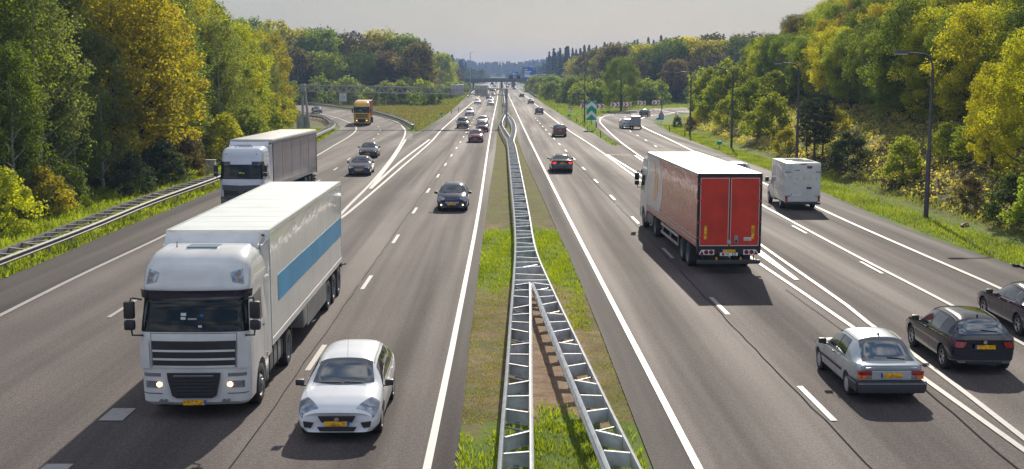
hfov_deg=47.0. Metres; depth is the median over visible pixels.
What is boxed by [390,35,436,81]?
broadleaf tree
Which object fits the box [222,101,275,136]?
bush
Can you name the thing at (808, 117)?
pine tree
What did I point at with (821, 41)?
broadleaf tree
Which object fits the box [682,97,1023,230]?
bank scrub
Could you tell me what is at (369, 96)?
bush
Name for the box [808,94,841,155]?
pine tree
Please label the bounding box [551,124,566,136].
car
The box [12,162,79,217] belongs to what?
bush
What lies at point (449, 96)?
bush
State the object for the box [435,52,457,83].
broadleaf tree
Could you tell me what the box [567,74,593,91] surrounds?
bush
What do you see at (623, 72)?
pine tree
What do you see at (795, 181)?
box van
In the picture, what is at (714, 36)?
broadleaf tree
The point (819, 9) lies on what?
broadleaf tree
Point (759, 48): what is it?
broadleaf tree
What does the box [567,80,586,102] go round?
bush
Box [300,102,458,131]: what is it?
heath grass
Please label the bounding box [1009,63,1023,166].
broadleaf tree
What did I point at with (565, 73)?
broadleaf tree
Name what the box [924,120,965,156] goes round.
bush
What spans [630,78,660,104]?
bush
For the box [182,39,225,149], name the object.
broadleaf tree
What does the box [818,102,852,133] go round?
bush
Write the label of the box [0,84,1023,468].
lane markings
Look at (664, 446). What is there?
hard shoulder
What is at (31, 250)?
guardrail
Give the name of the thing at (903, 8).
broadleaf tree
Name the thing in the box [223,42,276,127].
broadleaf tree
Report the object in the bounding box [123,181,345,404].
articulated lorry
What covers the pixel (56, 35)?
birch tree
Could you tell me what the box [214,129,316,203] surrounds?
articulated lorry
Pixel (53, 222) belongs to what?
verge grass
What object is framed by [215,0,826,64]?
sky
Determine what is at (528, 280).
safety barrier
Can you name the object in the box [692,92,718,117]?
bush
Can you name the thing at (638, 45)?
broadleaf tree
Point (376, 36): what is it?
broadleaf tree
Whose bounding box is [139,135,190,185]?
bush
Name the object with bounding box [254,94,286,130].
bush
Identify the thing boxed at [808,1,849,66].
broadleaf tree
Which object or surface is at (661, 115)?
speed advice sign
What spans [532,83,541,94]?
bush
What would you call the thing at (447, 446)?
hard shoulder
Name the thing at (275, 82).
birch tree
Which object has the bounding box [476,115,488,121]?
car
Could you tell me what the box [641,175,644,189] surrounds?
side window
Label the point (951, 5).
birch tree
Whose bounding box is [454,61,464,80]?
broadleaf tree
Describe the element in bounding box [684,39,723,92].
broadleaf tree
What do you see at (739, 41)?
broadleaf tree
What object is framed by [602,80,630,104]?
bush
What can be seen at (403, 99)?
bush
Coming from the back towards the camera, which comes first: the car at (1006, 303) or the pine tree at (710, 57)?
the pine tree at (710, 57)
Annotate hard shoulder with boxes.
[0,132,353,312]
[431,90,498,468]
[504,87,694,468]
[643,126,1023,287]
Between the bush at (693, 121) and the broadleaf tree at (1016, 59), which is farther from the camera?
the bush at (693, 121)
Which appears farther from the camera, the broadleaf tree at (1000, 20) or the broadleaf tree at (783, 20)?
the broadleaf tree at (783, 20)
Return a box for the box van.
[765,158,821,207]
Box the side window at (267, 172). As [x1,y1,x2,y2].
[265,164,268,178]
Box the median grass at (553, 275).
[455,223,645,468]
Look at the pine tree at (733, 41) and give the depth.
373.69 m
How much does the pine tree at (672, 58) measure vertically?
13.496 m
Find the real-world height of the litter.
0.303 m
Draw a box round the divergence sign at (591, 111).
[586,101,596,129]
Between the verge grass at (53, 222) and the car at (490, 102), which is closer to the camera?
the verge grass at (53, 222)
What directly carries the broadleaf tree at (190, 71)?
on the ground at (319, 123)
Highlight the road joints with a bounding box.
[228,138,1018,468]
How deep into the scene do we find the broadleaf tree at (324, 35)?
376.21 m
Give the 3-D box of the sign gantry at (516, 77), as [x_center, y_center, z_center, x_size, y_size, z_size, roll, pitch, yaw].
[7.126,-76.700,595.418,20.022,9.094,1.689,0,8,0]
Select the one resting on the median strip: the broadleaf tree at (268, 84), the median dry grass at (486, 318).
the median dry grass at (486, 318)
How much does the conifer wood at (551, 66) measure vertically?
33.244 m
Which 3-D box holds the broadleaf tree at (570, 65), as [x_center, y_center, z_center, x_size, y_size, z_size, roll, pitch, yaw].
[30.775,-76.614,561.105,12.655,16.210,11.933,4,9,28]
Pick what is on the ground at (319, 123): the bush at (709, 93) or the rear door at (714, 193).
the bush at (709, 93)
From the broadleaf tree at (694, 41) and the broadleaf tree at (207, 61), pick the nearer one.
the broadleaf tree at (207, 61)
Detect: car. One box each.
[295,339,394,432]
[311,106,321,112]
[347,155,374,174]
[358,141,379,157]
[434,181,471,209]
[455,117,469,127]
[464,108,474,114]
[467,129,484,141]
[474,121,489,131]
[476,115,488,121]
[487,100,493,105]
[535,107,543,113]
[547,153,573,171]
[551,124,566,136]
[618,118,633,128]
[639,109,650,116]
[728,161,751,169]
[814,327,926,394]
[906,306,1013,368]
[977,281,1023,335]
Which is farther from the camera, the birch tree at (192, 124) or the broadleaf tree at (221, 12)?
the broadleaf tree at (221, 12)
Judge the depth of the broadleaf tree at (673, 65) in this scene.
350.13 m
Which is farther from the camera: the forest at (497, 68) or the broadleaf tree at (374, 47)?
the forest at (497, 68)
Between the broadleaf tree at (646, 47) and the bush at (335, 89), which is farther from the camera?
the broadleaf tree at (646, 47)
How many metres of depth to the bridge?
687.97 m
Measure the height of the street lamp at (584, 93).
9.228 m
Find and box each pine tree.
[307,46,330,62]
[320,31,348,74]
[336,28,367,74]
[350,48,377,96]
[397,45,423,81]
[610,64,628,84]
[626,57,650,85]
[633,46,654,76]
[641,55,665,82]
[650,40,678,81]
[671,56,690,98]
[691,55,712,84]
[703,52,729,69]
[710,51,731,67]
[722,32,752,64]
[733,53,743,65]
[748,31,768,38]
[794,104,818,151]
[799,88,832,160]
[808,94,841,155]
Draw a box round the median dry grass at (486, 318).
[461,135,634,423]
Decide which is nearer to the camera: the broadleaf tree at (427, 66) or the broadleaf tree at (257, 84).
the broadleaf tree at (257, 84)
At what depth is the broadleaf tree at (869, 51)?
105.57 m
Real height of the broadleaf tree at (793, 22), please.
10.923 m
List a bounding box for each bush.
[0,166,49,233]
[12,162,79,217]
[42,163,93,209]
[103,149,157,195]
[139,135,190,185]
[163,130,213,177]
[201,112,244,161]
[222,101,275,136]
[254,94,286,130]
[266,90,297,128]
[279,92,299,126]
[284,80,300,104]
[284,103,301,122]
[300,82,324,103]
[306,82,329,101]
[309,75,334,102]
[328,79,348,103]
[332,75,362,104]
[359,87,379,103]
[372,80,398,104]
[385,80,414,103]
[396,76,415,101]
[398,77,418,102]
[405,78,438,104]
[423,86,444,103]
[443,89,455,98]
[525,74,539,91]
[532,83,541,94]
[534,76,543,86]
[539,82,556,97]
[540,74,561,93]
[542,80,560,99]
[555,75,581,102]
[562,85,577,102]
[566,84,582,103]
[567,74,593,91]
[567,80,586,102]
[568,88,589,104]
[583,84,604,103]
[585,78,606,103]
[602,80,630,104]
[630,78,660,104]
[640,87,663,104]
[647,78,671,103]
[671,115,683,126]
[682,66,706,102]
[684,117,699,129]
[686,65,718,111]
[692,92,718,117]
[692,106,708,120]
[695,76,734,116]
[709,56,742,103]
[709,94,743,127]
[714,65,754,105]
[726,74,770,123]
[738,106,775,137]
[742,89,793,139]
[757,69,796,109]
[770,126,795,153]
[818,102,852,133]
[824,129,872,170]
[874,133,924,182]
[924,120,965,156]
[949,109,1006,159]
[951,171,987,205]
[980,170,1023,222]
[994,172,1023,226]
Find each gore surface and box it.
[381,140,426,176]
[413,95,471,141]
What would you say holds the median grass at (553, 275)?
on the median strip
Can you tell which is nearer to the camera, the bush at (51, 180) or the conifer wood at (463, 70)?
the bush at (51, 180)
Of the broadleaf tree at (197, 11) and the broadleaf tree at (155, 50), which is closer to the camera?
the broadleaf tree at (155, 50)
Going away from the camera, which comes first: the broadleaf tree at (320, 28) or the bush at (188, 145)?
the bush at (188, 145)
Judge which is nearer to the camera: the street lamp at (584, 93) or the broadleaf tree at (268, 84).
the broadleaf tree at (268, 84)
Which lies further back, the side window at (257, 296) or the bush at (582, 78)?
the bush at (582, 78)
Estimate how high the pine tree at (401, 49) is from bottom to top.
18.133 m
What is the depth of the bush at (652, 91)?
315.21 m
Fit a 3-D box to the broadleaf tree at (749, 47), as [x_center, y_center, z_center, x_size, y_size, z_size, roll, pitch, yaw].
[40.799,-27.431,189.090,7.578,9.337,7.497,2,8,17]
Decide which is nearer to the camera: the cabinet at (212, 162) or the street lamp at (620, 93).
the cabinet at (212, 162)
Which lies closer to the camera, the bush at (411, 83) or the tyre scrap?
the tyre scrap
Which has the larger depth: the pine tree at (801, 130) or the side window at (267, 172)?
the pine tree at (801, 130)
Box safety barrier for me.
[497,90,641,468]
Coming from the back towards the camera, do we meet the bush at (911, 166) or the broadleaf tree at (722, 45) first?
the broadleaf tree at (722, 45)
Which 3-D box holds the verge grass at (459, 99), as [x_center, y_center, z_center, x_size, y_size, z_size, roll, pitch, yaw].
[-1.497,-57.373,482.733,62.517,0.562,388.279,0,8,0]
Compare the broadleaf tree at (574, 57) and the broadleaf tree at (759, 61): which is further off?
the broadleaf tree at (574, 57)
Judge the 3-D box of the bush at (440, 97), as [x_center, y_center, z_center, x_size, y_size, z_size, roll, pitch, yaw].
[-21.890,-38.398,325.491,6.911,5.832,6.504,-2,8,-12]
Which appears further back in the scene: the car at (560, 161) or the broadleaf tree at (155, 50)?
the car at (560, 161)
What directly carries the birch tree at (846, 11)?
on the ground at (319, 123)
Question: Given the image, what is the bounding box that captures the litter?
[960,223,969,226]
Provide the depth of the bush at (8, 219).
58.37 m
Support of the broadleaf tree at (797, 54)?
on the ground at (319, 123)
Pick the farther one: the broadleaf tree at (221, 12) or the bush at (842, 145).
the broadleaf tree at (221, 12)
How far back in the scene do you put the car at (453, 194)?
68.28 m
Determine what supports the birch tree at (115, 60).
on the ground at (319, 123)
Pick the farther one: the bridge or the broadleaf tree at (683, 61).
the bridge
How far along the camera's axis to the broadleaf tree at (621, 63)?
263.46 m
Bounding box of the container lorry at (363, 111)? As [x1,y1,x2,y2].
[352,100,372,124]
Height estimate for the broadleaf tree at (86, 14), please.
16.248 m
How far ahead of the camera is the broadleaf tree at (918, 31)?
96.17 m
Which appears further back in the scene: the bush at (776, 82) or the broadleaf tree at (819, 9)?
the broadleaf tree at (819, 9)
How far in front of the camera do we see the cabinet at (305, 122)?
179.03 m
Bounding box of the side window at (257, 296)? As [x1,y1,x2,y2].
[253,287,262,319]
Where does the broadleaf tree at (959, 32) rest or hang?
on the ground at (319, 123)
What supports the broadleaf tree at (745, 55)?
on the ground at (319, 123)
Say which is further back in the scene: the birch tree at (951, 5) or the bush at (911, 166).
the birch tree at (951, 5)
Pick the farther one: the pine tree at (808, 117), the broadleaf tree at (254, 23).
the broadleaf tree at (254, 23)
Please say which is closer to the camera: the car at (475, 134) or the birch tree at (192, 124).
the birch tree at (192, 124)
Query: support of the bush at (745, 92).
on the ground at (319, 123)
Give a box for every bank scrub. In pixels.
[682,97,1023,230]
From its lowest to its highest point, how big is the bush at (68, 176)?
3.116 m
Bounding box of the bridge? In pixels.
[459,75,563,87]
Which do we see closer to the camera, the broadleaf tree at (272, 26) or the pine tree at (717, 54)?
the pine tree at (717, 54)
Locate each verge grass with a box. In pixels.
[0,128,334,278]
[409,90,636,107]
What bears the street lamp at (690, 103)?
on the ground at (319, 123)
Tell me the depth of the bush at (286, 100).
182.99 m
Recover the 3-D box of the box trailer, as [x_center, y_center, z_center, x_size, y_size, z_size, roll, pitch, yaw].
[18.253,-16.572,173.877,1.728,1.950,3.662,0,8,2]
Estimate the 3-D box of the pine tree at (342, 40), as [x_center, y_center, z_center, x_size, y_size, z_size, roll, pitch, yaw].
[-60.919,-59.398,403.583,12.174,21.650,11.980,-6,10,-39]
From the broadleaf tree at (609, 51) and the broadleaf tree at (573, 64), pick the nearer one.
the broadleaf tree at (609, 51)
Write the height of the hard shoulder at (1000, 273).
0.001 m
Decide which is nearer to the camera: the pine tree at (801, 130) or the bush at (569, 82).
the pine tree at (801, 130)
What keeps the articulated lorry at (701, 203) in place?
on the carriageway at (734, 399)
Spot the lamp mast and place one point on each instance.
(470, 71)
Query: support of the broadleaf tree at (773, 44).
on the ground at (319, 123)
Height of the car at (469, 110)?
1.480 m
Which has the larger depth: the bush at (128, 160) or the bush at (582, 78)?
the bush at (582, 78)
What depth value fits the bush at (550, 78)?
436.90 m
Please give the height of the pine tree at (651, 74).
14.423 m
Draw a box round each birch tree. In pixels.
[0,0,97,199]
[0,0,112,170]
[0,5,50,165]
[0,40,66,214]
[44,65,110,193]
[66,29,139,187]
[145,24,212,163]
[160,33,217,157]
[164,0,204,126]
[192,2,224,109]
[195,14,257,155]
[217,34,261,144]
[252,43,270,86]
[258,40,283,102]
[268,68,281,94]
[775,40,802,96]
[833,0,865,63]
[854,17,908,115]
[882,0,919,86]
[931,1,959,22]
[958,0,1003,85]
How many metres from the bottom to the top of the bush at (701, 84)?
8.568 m
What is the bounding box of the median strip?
[458,82,652,468]
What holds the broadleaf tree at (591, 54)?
on the ground at (319, 123)
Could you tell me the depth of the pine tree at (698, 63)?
359.85 m
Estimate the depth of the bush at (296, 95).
324.40 m
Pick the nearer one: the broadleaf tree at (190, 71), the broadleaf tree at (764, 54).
the broadleaf tree at (190, 71)
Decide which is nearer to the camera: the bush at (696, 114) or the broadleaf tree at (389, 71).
the bush at (696, 114)
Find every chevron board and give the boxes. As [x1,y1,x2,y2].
[597,104,603,108]
[611,103,618,106]
[623,102,630,111]
[638,101,645,107]
[652,100,659,110]
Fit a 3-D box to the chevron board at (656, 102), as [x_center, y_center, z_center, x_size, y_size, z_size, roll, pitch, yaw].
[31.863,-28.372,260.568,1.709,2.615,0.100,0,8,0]
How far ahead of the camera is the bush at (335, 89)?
335.44 m
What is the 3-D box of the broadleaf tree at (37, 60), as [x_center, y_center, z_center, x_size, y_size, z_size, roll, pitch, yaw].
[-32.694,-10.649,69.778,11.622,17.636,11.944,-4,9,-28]
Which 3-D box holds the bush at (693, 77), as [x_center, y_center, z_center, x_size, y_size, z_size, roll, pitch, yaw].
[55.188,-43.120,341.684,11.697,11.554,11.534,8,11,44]
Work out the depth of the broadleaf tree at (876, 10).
129.97 m
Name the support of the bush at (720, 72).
on the ground at (319, 123)
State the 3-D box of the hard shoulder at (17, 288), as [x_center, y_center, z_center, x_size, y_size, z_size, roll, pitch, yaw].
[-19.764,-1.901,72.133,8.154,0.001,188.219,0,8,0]
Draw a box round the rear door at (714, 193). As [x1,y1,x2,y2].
[699,178,728,244]
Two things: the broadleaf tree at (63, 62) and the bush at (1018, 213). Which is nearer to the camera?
the bush at (1018, 213)
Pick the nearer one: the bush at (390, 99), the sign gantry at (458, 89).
the sign gantry at (458, 89)
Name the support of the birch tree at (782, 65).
on the ground at (319, 123)
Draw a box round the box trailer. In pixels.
[630,116,641,128]
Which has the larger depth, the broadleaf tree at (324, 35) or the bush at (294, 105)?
the broadleaf tree at (324, 35)
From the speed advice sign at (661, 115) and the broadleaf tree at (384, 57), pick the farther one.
the broadleaf tree at (384, 57)
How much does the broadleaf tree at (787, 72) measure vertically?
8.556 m
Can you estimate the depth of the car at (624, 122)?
174.45 m
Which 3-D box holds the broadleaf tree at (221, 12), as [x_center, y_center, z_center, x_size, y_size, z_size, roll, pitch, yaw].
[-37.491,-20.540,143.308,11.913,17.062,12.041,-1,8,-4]
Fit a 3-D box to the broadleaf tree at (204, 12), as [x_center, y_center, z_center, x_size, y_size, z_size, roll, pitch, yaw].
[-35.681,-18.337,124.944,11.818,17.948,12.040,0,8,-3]
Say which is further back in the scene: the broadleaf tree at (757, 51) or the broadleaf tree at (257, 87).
the broadleaf tree at (757, 51)
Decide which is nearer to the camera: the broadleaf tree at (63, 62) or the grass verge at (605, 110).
the broadleaf tree at (63, 62)
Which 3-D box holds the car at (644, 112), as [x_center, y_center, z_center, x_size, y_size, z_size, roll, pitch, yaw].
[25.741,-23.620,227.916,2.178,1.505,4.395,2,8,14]
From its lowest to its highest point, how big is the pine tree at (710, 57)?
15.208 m
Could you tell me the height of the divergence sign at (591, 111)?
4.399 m
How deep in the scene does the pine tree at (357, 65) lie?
358.12 m
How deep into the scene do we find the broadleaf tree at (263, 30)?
381.62 m
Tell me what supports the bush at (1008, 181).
on the ground at (319, 123)
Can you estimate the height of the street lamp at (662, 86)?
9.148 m
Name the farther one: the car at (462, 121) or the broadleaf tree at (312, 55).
the broadleaf tree at (312, 55)
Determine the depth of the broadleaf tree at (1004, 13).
86.34 m
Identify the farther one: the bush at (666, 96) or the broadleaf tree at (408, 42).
the broadleaf tree at (408, 42)
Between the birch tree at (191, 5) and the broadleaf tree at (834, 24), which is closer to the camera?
the birch tree at (191, 5)
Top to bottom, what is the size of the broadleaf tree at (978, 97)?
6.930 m
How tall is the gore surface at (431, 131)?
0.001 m
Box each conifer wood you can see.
[295,51,468,77]
[540,34,766,77]
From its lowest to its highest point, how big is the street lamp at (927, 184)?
9.368 m
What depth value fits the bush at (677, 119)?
180.56 m
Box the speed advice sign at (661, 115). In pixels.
[659,110,663,119]
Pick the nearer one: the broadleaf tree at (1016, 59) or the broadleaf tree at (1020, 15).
the broadleaf tree at (1016, 59)
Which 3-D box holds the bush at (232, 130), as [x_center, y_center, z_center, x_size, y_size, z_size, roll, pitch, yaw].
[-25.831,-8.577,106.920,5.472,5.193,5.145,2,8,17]
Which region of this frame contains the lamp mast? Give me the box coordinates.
[470,52,473,91]
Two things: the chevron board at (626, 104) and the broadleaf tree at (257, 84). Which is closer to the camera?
the broadleaf tree at (257, 84)
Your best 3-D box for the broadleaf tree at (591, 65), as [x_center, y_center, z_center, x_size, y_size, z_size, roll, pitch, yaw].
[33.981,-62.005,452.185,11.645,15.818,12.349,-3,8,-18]
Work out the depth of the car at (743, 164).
86.09 m
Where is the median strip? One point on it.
(544, 380)
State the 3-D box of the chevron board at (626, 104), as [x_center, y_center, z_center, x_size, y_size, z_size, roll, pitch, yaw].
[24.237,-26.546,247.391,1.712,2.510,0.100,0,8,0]
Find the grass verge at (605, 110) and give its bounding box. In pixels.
[544,102,689,144]
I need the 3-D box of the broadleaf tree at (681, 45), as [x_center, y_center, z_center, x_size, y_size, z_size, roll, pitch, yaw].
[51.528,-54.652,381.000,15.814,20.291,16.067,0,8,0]
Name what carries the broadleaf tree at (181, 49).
on the ground at (319, 123)
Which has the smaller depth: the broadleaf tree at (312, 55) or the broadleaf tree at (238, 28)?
the broadleaf tree at (238, 28)
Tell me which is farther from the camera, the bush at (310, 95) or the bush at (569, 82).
the bush at (569, 82)
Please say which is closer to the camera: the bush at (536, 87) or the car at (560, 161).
the car at (560, 161)
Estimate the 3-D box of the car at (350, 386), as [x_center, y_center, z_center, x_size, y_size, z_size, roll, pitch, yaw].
[-3.729,3.229,27.029,2.178,1.870,4.395,0,8,0]
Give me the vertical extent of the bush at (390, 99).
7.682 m
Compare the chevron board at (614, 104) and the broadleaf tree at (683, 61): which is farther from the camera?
the broadleaf tree at (683, 61)
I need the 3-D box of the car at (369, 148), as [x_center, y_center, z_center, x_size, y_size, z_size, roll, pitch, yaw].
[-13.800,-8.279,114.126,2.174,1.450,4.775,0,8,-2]
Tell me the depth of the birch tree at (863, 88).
111.30 m
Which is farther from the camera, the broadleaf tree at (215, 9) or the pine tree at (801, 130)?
the broadleaf tree at (215, 9)
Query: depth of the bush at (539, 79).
554.90 m
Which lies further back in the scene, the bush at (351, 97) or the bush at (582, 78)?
the bush at (582, 78)
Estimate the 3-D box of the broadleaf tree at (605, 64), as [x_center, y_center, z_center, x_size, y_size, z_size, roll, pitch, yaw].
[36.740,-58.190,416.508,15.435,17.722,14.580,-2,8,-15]
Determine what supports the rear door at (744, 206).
in the articulated lorry at (701, 203)
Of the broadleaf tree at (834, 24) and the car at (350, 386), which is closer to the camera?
the car at (350, 386)
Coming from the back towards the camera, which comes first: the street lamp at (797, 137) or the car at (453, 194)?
the street lamp at (797, 137)
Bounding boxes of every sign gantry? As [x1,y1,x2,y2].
[300,79,507,127]
[506,74,545,87]
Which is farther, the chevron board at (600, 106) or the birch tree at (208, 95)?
the chevron board at (600, 106)
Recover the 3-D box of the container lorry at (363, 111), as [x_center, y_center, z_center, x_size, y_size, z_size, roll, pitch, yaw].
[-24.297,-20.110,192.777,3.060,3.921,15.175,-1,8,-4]
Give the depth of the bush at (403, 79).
347.66 m
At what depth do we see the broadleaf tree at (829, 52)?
126.13 m
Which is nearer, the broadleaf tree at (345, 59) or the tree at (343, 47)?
the broadleaf tree at (345, 59)
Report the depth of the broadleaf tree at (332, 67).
354.13 m
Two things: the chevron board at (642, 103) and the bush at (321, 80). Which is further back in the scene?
the bush at (321, 80)
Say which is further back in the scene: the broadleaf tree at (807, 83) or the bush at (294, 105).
the bush at (294, 105)
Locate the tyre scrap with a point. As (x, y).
(1018, 265)
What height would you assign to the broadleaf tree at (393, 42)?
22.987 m
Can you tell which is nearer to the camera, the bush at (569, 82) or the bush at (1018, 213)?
the bush at (1018, 213)
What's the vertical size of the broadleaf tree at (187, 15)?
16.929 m
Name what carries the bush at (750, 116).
on the ground at (319, 123)
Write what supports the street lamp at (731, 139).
on the ground at (319, 123)
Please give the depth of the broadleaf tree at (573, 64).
540.89 m
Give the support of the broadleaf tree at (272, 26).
on the ground at (319, 123)
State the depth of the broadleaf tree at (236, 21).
159.83 m
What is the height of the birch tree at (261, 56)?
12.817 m
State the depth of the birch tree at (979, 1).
98.06 m
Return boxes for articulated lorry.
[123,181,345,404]
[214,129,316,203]
[635,151,762,265]
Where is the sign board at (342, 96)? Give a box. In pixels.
[339,93,346,100]
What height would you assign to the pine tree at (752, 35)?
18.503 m
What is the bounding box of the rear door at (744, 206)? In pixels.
[729,178,759,245]
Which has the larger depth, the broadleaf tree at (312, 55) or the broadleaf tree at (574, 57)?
the broadleaf tree at (574, 57)
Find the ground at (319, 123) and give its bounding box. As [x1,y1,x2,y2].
[0,74,1023,276]
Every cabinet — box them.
[204,159,215,173]
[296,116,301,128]
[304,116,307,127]
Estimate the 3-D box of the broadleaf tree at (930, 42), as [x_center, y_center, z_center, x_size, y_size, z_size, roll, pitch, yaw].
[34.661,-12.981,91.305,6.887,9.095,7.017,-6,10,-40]
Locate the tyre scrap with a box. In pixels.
[1011,264,1023,268]
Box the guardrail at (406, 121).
[296,102,414,129]
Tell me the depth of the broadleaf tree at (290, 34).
379.16 m
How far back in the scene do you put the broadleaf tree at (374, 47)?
380.71 m
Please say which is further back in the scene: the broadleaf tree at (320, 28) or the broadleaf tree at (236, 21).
the broadleaf tree at (320, 28)
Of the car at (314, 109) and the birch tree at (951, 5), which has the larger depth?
the car at (314, 109)
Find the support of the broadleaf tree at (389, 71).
on the ground at (319, 123)
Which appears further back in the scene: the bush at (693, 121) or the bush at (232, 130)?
the bush at (693, 121)
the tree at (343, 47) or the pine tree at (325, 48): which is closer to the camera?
the pine tree at (325, 48)
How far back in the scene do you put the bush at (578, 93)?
312.80 m
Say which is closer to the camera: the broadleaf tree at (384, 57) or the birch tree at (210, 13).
the birch tree at (210, 13)
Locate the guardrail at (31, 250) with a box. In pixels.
[0,113,334,271]
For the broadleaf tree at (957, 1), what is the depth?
104.85 m
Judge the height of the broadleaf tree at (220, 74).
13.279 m
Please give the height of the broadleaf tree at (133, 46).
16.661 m
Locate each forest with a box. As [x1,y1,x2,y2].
[453,58,557,75]
[465,66,541,82]
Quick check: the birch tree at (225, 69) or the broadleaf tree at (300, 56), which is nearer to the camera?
the birch tree at (225, 69)
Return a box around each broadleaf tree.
[0,0,67,176]
[4,0,104,164]
[4,0,125,157]
[34,4,152,158]
[36,0,196,180]
[71,0,210,172]
[101,36,197,168]
[110,0,214,132]
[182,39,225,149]
[183,0,228,113]
[192,0,234,110]
[196,27,253,148]
[206,0,243,37]
[210,0,246,42]
[220,14,253,42]
[220,39,271,135]
[223,19,277,124]
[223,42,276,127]
[234,16,263,29]
[250,19,292,77]
[250,26,286,50]
[252,29,295,101]
[258,58,275,119]
[275,25,316,80]
[281,46,314,98]
[295,28,345,77]
[302,50,339,90]
[304,25,336,48]
[309,51,348,97]
[325,53,356,88]
[346,25,396,52]
[359,40,392,88]
[366,49,400,87]
[375,31,434,78]
[379,53,414,85]
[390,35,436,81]
[390,39,440,86]
[434,52,458,86]
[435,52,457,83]
[452,60,457,81]
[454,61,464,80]
[562,58,570,79]
[566,59,577,77]
[567,56,580,73]
[568,58,584,77]
[572,51,589,78]
[580,47,601,80]
[587,54,609,83]
[591,42,631,86]
[593,45,630,80]
[596,55,646,110]
[623,41,641,50]
[630,41,650,59]
[633,42,654,81]
[650,36,690,70]
[656,58,692,101]
[661,60,691,99]
[675,35,708,86]
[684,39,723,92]
[697,32,725,56]
[699,39,735,62]
[721,33,751,52]
[738,35,765,84]
[744,34,770,81]
[745,41,774,91]
[748,32,791,91]
[748,37,777,74]
[752,42,790,89]
[762,32,804,89]
[778,14,799,34]
[780,13,812,66]
[781,18,809,35]
[781,31,818,95]
[784,36,818,97]
[794,31,840,94]
[799,2,832,65]
[803,18,835,77]
[804,32,846,93]
[806,25,852,101]
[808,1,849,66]
[817,28,871,105]
[819,0,848,16]
[827,12,848,31]
[833,31,884,103]
[835,13,907,108]
[839,0,890,29]
[856,0,960,120]
[856,2,904,62]
[863,6,935,113]
[886,2,980,119]
[916,9,1000,122]
[918,0,998,87]
[920,0,1018,121]
[961,60,1023,170]
[974,0,1023,109]
[976,24,1023,173]
[993,0,1022,32]
[996,0,1023,122]
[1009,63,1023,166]
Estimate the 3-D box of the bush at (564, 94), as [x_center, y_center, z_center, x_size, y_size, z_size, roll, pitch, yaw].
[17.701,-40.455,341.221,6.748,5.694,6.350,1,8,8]
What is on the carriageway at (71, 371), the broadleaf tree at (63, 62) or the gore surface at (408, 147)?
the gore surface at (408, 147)
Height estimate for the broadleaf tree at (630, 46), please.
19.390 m
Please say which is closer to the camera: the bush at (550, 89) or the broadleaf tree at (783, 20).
the broadleaf tree at (783, 20)
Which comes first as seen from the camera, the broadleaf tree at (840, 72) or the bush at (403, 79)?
the broadleaf tree at (840, 72)
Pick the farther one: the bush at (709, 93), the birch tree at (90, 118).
the bush at (709, 93)
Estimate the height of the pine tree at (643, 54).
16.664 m
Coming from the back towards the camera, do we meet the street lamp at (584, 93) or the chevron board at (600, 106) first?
the chevron board at (600, 106)
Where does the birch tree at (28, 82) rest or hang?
on the ground at (319, 123)
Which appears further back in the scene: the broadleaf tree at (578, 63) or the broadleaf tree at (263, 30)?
the broadleaf tree at (578, 63)
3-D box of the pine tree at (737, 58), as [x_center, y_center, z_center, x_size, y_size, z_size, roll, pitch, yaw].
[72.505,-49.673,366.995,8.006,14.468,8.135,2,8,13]
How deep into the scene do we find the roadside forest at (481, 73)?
1298.62 m
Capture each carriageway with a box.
[0,82,499,468]
[503,82,1023,468]
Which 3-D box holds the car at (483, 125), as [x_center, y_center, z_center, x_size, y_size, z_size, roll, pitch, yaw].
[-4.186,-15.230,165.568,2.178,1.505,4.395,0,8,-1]
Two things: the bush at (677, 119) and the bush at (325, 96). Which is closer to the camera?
the bush at (677, 119)
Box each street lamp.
[584,69,597,121]
[593,70,597,100]
[620,74,620,110]
[661,71,670,108]
[675,71,691,134]
[713,67,733,146]
[773,62,799,157]
[894,51,933,217]
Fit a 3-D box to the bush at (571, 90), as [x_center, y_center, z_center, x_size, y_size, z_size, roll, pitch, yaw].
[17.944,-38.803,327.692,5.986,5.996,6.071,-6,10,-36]
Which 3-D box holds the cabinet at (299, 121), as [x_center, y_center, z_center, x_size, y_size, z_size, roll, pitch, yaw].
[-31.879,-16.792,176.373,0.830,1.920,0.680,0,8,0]
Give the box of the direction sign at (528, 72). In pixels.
[523,67,535,78]

